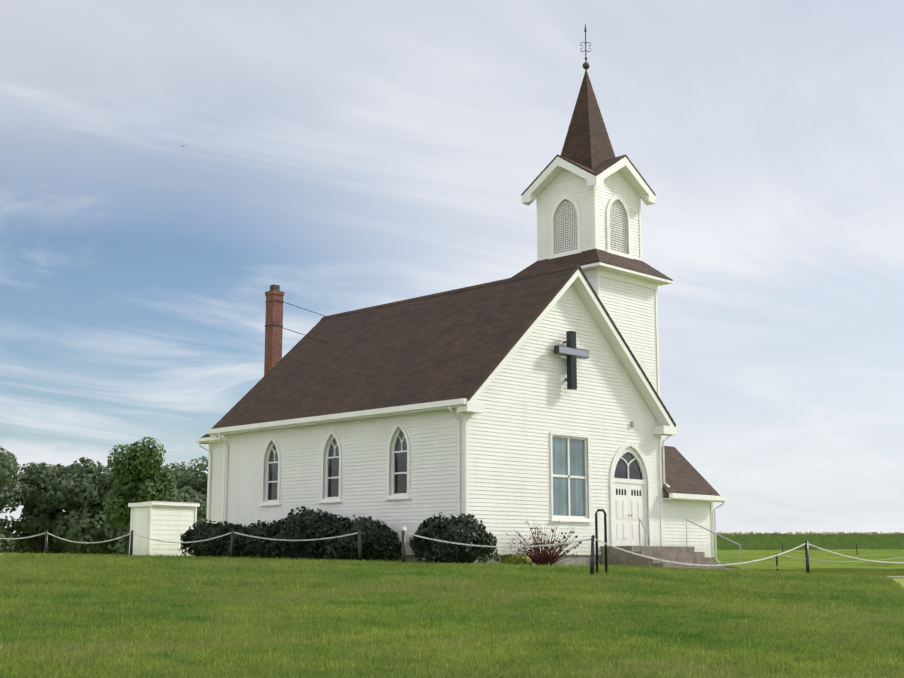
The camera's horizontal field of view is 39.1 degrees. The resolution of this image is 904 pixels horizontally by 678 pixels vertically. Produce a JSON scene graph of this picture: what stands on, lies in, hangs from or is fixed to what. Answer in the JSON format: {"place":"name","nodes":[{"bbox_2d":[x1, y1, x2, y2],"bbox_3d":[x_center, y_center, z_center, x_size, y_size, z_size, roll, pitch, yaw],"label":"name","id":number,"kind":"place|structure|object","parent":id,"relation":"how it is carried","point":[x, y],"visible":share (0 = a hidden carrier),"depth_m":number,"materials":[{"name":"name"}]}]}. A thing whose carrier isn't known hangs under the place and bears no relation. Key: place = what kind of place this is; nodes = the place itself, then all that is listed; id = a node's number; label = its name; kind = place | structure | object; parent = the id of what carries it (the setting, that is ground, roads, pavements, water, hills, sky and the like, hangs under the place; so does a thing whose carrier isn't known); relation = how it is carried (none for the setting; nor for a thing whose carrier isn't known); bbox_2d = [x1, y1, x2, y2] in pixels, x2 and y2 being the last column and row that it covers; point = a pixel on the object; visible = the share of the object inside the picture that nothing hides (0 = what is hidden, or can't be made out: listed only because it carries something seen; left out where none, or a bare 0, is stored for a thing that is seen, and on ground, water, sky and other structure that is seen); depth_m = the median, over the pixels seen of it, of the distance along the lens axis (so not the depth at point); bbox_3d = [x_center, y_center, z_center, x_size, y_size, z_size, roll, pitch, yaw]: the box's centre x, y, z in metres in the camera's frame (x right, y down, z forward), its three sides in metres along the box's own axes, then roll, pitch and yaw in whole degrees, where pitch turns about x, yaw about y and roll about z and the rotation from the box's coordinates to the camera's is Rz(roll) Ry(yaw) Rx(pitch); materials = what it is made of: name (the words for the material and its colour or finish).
{"place":"outdoors","nodes":[
{"label":"outdoors","id":0,"kind":"place"},
{"bbox_2d":[10,538,127,553],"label":"treeline backdrop","id":1,"kind":"structure","parent":0,"point":[21,546],"depth_m":110.63,"materials":[{"name":"plant"}]},
{"bbox_2d":[132,505,194,555],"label":"shed walls","id":2,"kind":"structure","parent":0,"point":[171,523],"depth_m":53.00,"materials":[{"name":"white wood"}]},
{"bbox_2d":[128,502,199,555],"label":"trim","id":3,"kind":"structure","parent":2,"relation":"attached to","point":[141,529],"depth_m":52.55,"materials":[{"name":"white wood"}]},
{"bbox_2d":[139,501,199,503],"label":"shed roof","id":4,"kind":"structure","parent":2,"relation":"on","point":[170,502],"depth_m":53.05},
{"bbox_2d":[209,442,222,522],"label":"annex walls","id":5,"kind":"structure","parent":0,"point":[216,480],"depth_m":47.98,"materials":[{"name":"white wood"}]},
{"bbox_2d":[224,284,660,551],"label":"church walls","id":6,"kind":"structure","parent":0,"point":[529,400],"depth_m":39.67,"materials":[{"name":"white wood"}]},
{"bbox_2d":[211,264,675,428],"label":"church roof","id":7,"kind":"structure","parent":6,"relation":"on","point":[459,343],"depth_m":42.20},
{"bbox_2d":[264,284,283,375],"bbox_3d":[-7.232,3.585,51.059,0.560,11.720,0.560,-10,-14,44],"label":"chimney","id":8,"kind":"object","parent":7,"relation":"on","point":[273,340],"visible":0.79,"depth_m":51.57,"materials":[{"name":"red brick"}]},
{"bbox_2d":[265,299,325,341],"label":"chimney guy wires","id":9,"kind":"object","parent":8,"relation":"attached to","point":[277,325],"visible":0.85,"depth_m":51.15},
{"bbox_2d":[550,432,592,522],"bbox_3d":[3.681,4.334,39.834,0.179,2.750,2.000,-10,-14,44],"label":"window","id":10,"kind":"structure","parent":6,"relation":"in","point":[569,473],"depth_m":39.91,"materials":[{"name":"white glass"}]},
{"bbox_2d":[554,331,588,389],"bbox_3d":[3.712,0.685,40.214,0.366,1.850,1.480,-10,-14,44],"label":"cross","id":11,"kind":"object","parent":6,"relation":"attached to","point":[571,351],"visible":1,"depth_m":40.05,"materials":[{"name":"black metal"}]},
{"bbox_2d":[609,441,652,545],"bbox_3d":[5.840,5.091,41.940,0.199,3.470,2.220,-10,-14,44],"label":"church door","id":12,"kind":"structure","parent":6,"relation":"in","point":[630,502],"depth_m":41.99,"materials":[{"name":"white wood"}]},
{"bbox_2d":[0,526,903,565],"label":"rope","id":13,"kind":"object","parent":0,"point":[403,528],"visible":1,"depth_m":35.34,"materials":[{"name":"white fabric"}]},
{"bbox_2d":[0,551,903,677],"bbox_3d":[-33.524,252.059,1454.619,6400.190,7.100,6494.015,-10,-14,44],"label":"lawn","id":14,"kind":"structure","parent":0,"point":[886,572],"depth_m":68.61,"materials":[{"name":"green plant"}]},
{"bbox_2d":[2,452,17,509],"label":"tree","id":15,"kind":"object","parent":14,"relation":"on","point":[13,456],"visible":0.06,"depth_m":108.72,"materials":[{"name":"green plant"}]},
{"bbox_2d":[0,445,28,552],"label":"tree","id":16,"kind":"object","parent":14,"relation":"on","point":[9,491],"visible":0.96,"depth_m":97.04,"materials":[{"name":"green plant"}]},
{"bbox_2d":[0,462,71,553],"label":"tree","id":17,"kind":"object","parent":14,"relation":"on","point":[39,516],"visible":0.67,"depth_m":101.13,"materials":[{"name":"green plant"}]},
{"bbox_2d":[0,503,129,554],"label":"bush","id":18,"kind":"object","parent":14,"relation":"on","point":[119,533],"visible":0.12,"depth_m":98.62,"materials":[{"name":"green plant"}]},
{"bbox_2d":[25,457,129,554],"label":"tree","id":19,"kind":"object","parent":14,"relation":"on","point":[88,485],"visible":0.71,"depth_m":100.04,"materials":[{"name":"green plant"}]},
{"bbox_2d":[102,437,178,528],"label":"tree","id":20,"kind":"object","parent":14,"relation":"on","point":[140,474],"visible":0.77,"depth_m":73.00,"materials":[{"name":"green plant"}]},
{"bbox_2d":[124,456,207,548],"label":"tree","id":21,"kind":"object","parent":14,"relation":"on","point":[195,479],"visible":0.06,"depth_m":103.49,"materials":[{"name":"green plant"}]},
{"bbox_2d":[125,486,206,529],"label":"tree","id":22,"kind":"object","parent":14,"relation":"on","point":[187,494],"visible":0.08,"depth_m":94.14,"materials":[{"name":"green plant"}]},
{"bbox_2d":[195,494,206,518],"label":"tree","id":23,"kind":"object","parent":14,"relation":"on","point":[203,498],"visible":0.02,"depth_m":98.85,"materials":[{"name":"green plant"}]},
{"bbox_2d":[195,435,223,522],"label":"annex trim","id":24,"kind":"structure","parent":14,"relation":"on","point":[207,440],"depth_m":48.20,"materials":[{"name":"white wood"}]},
{"bbox_2d":[178,519,242,556],"bbox_3d":[-7.982,6.867,43.190,2.850,1.561,2.113,-10,-14,44],"label":"shrub","id":25,"kind":"object","parent":14,"relation":"on","point":[204,530],"visible":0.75,"depth_m":42.61,"materials":[{"name":"green plant"}]},
{"bbox_2d":[225,520,283,557],"bbox_3d":[-6.030,6.598,41.200,3.128,1.467,2.358,-10,-14,44],"label":"shrub","id":26,"kind":"object","parent":14,"relation":"on","point":[246,546],"visible":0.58,"depth_m":40.47,"materials":[{"name":"green plant"}]},
{"bbox_2d":[260,506,350,559],"bbox_3d":[-4.398,6.111,39.415,3.817,1.880,2.599,-10,-14,44],"label":"shrub","id":27,"kind":"object","parent":14,"relation":"on","point":[305,524],"visible":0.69,"depth_m":38.68,"materials":[{"name":"green plant"}]},
{"bbox_2d":[310,515,401,560],"bbox_3d":[-2.688,6.032,37.930,3.183,1.595,2.532,-10,-14,44],"label":"shrub","id":28,"kind":"object","parent":14,"relation":"on","point":[380,540],"visible":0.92,"depth_m":37.06,"materials":[{"name":"green plant"}]},
{"bbox_2d":[237,555,600,565],"bbox_3d":[-0.490,8.301,43.482,11.910,1.862,9.410,-10,-14,44],"label":"foundation","id":29,"kind":"object","parent":14,"relation":"on","point":[579,559],"depth_m":39.28,"materials":[{"name":"grey concrete"}]},
{"bbox_2d":[45,509,809,575],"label":"fence posts","id":30,"kind":"object","parent":14,"relation":"on","point":[594,543],"visible":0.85,"depth_m":34.03,"materials":[{"name":"black metal"}]},
{"bbox_2d":[207,269,677,554],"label":"building trim","id":31,"kind":"structure","parent":14,"relation":"on","point":[465,407],"depth_m":41.14,"materials":[{"name":"white wood"}]},
{"bbox_2d":[259,437,280,505],"bbox_3d":[-6.065,4.463,43.064,1.120,2.326,0.249,-10,-14,44],"label":"arched window","id":32,"kind":"structure","parent":31,"relation":"attached to","point":[273,477],"depth_m":43.17,"materials":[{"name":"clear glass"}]},
{"bbox_2d":[318,430,342,502],"bbox_3d":[-3.822,4.085,40.856,1.120,2.326,0.249,-10,-14,44],"label":"arched window","id":33,"kind":"structure","parent":31,"relation":"attached to","point":[334,472],"depth_m":40.96,"materials":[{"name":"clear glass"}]},
{"bbox_2d":[384,423,410,499],"bbox_3d":[-1.579,3.706,38.648,1.120,2.326,0.249,-10,-14,44],"label":"arched window","id":34,"kind":"structure","parent":31,"relation":"attached to","point":[401,469],"depth_m":38.75,"materials":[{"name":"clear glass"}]},
{"bbox_2d":[407,512,499,563],"bbox_3d":[0.031,5.636,35.433,2.413,1.633,2.771,-10,-14,44],"label":"shrub","id":35,"kind":"object","parent":14,"relation":"on","point":[468,529],"visible":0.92,"depth_m":34.76,"materials":[{"name":"green plant"}]},
{"bbox_2d":[499,553,532,565],"bbox_3d":[1.796,6.334,36.130,1.054,0.545,0.875,-10,-14,44],"label":"shrub","id":36,"kind":"object","parent":14,"relation":"on","point":[517,559],"visible":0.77,"depth_m":35.88,"materials":[{"name":"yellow plant"}]},
{"bbox_2d":[504,520,582,565],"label":"red shrub twigs","id":37,"kind":"object","parent":14,"relation":"on","point":[543,557],"visible":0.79,"depth_m":36.89,"materials":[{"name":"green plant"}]},
{"bbox_2d":[600,546,735,569],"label":"church steps","id":38,"kind":"structure","parent":14,"relation":"on","point":[680,554],"depth_m":40.07,"materials":[{"name":"grey concrete"}]},
{"bbox_2d":[639,518,740,565],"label":"church handrails","id":39,"kind":"object","parent":38,"relation":"on","point":[686,536],"visible":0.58,"depth_m":40.68,"materials":[{"name":"grey metal"}]},
{"bbox_2d":[714,549,903,568],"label":"rough field grass","id":40,"kind":"structure","parent":14,"relation":"on","point":[733,556],"depth_m":90.70,"materials":[{"name":"green plant"}]},
{"bbox_2d":[714,534,903,549],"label":"corn field","id":41,"kind":"structure","parent":14,"relation":"on","point":[792,541],"depth_m":198.82,"materials":[{"name":"green plant"}]},
{"bbox_2d":[776,544,857,570],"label":"fence posts","id":42,"kind":"object","parent":14,"relation":"on","point":[782,554],"visible":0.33,"depth_m":65.37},
{"bbox_2d":[782,555,901,561],"bbox_3d":[23.449,10.927,63.531,14.105,0.416,0.109,-3,-10,15],"label":"rope","id":43,"kind":"object","parent":42,"relation":"attached to","point":[842,561],"visible":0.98,"depth_m":64.45,"materials":[{"name":"white fabric"}]},
{"bbox_3d":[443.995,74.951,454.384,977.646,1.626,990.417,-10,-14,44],"label":"corn field","id":44,"kind":"structure","parent":14,"relation":"on"},
{"bbox_2d":[717,532,903,535],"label":"corn tassels","id":45,"kind":"object","parent":44,"relation":"on","point":[837,533],"visible":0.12,"depth_m":199.38,"materials":[{"name":"green plant"}]},
{"bbox_2d":[0,0,903,537],"label":"sky","id":46,"kind":"structure","parent":0,"point":[342,156],"materials":[{"name":"blue"}]},
{"bbox_2d":[536,184,672,446],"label":"tower trim","id":47,"kind":"structure","parent":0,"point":[597,270],"depth_m":45.87,"materials":[{"name":"white wood"}]},
{"bbox_2d":[539,170,639,258],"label":"tower belfry walls","id":48,"kind":"structure","parent":47,"relation":"on","point":[578,190],"depth_m":46.89,"materials":[{"name":"white wood"}]},
{"bbox_2d":[549,169,580,184],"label":"tower belfry gables","id":49,"kind":"object","parent":48,"relation":"on","point":[563,175],"visible":0.08,"depth_m":46.93,"materials":[{"name":"white wood"}]},
{"bbox_2d":[561,70,614,168],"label":"spire","id":50,"kind":"structure","parent":48,"relation":"on","point":[587,142],"depth_m":47.79,"materials":[{"name":"brown"}]},
{"bbox_2d":[580,24,590,69],"bbox_3d":[5.117,-11.205,48.766,0.295,1.900,0.306,-10,-14,44],"label":"finial","id":51,"kind":"object","parent":50,"relation":"on","point":[586,65],"visible":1,"depth_m":48.70,"materials":[{"name":"grey metal"}]},
{"bbox_2d":[521,154,655,195],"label":"belfry roof","id":52,"kind":"structure","parent":48,"relation":"on","point":[604,165],"depth_m":46.59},
{"bbox_2d":[522,156,655,205],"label":"tower rake boards","id":53,"kind":"object","parent":52,"relation":"attached to","point":[558,165],"visible":0.67,"depth_m":47.03,"materials":[{"name":"white wood"}]},
{"bbox_2d":[549,194,633,258],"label":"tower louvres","id":54,"kind":"object","parent":48,"relation":"attached to","point":[569,226],"visible":0.71,"depth_m":46.67,"materials":[{"name":"white wood"}]},
{"bbox_2d":[587,276,657,393],"bbox_3d":[5.117,2.909,46.346,3.466,10.140,3.466,-10,-14,44],"label":"tower shaft","id":55,"kind":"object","parent":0,"point":[630,308],"visible":0.04,"depth_m":46.00,"materials":[{"name":"white wood"}]},
{"bbox_2d":[511,248,672,280],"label":"tower skirt roof","id":56,"kind":"structure","parent":55,"relation":"on","point":[595,255],"depth_m":45.93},
{"bbox_2d":[663,491,711,556],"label":"annex walls","id":57,"kind":"structure","parent":0,"point":[677,514],"depth_m":44.00,"materials":[{"name":"white wood"}]},
{"bbox_2d":[661,446,719,495],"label":"annex roof","id":58,"kind":"structure","parent":57,"relation":"on","point":[683,475],"depth_m":45.03,"materials":[{"name":"brown"}]},
{"bbox_2d":[663,493,725,562],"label":"annex trim","id":59,"kind":"structure","parent":57,"relation":"attached to","point":[711,499],"depth_m":44.69,"materials":[{"name":"white wood"}]}
]}

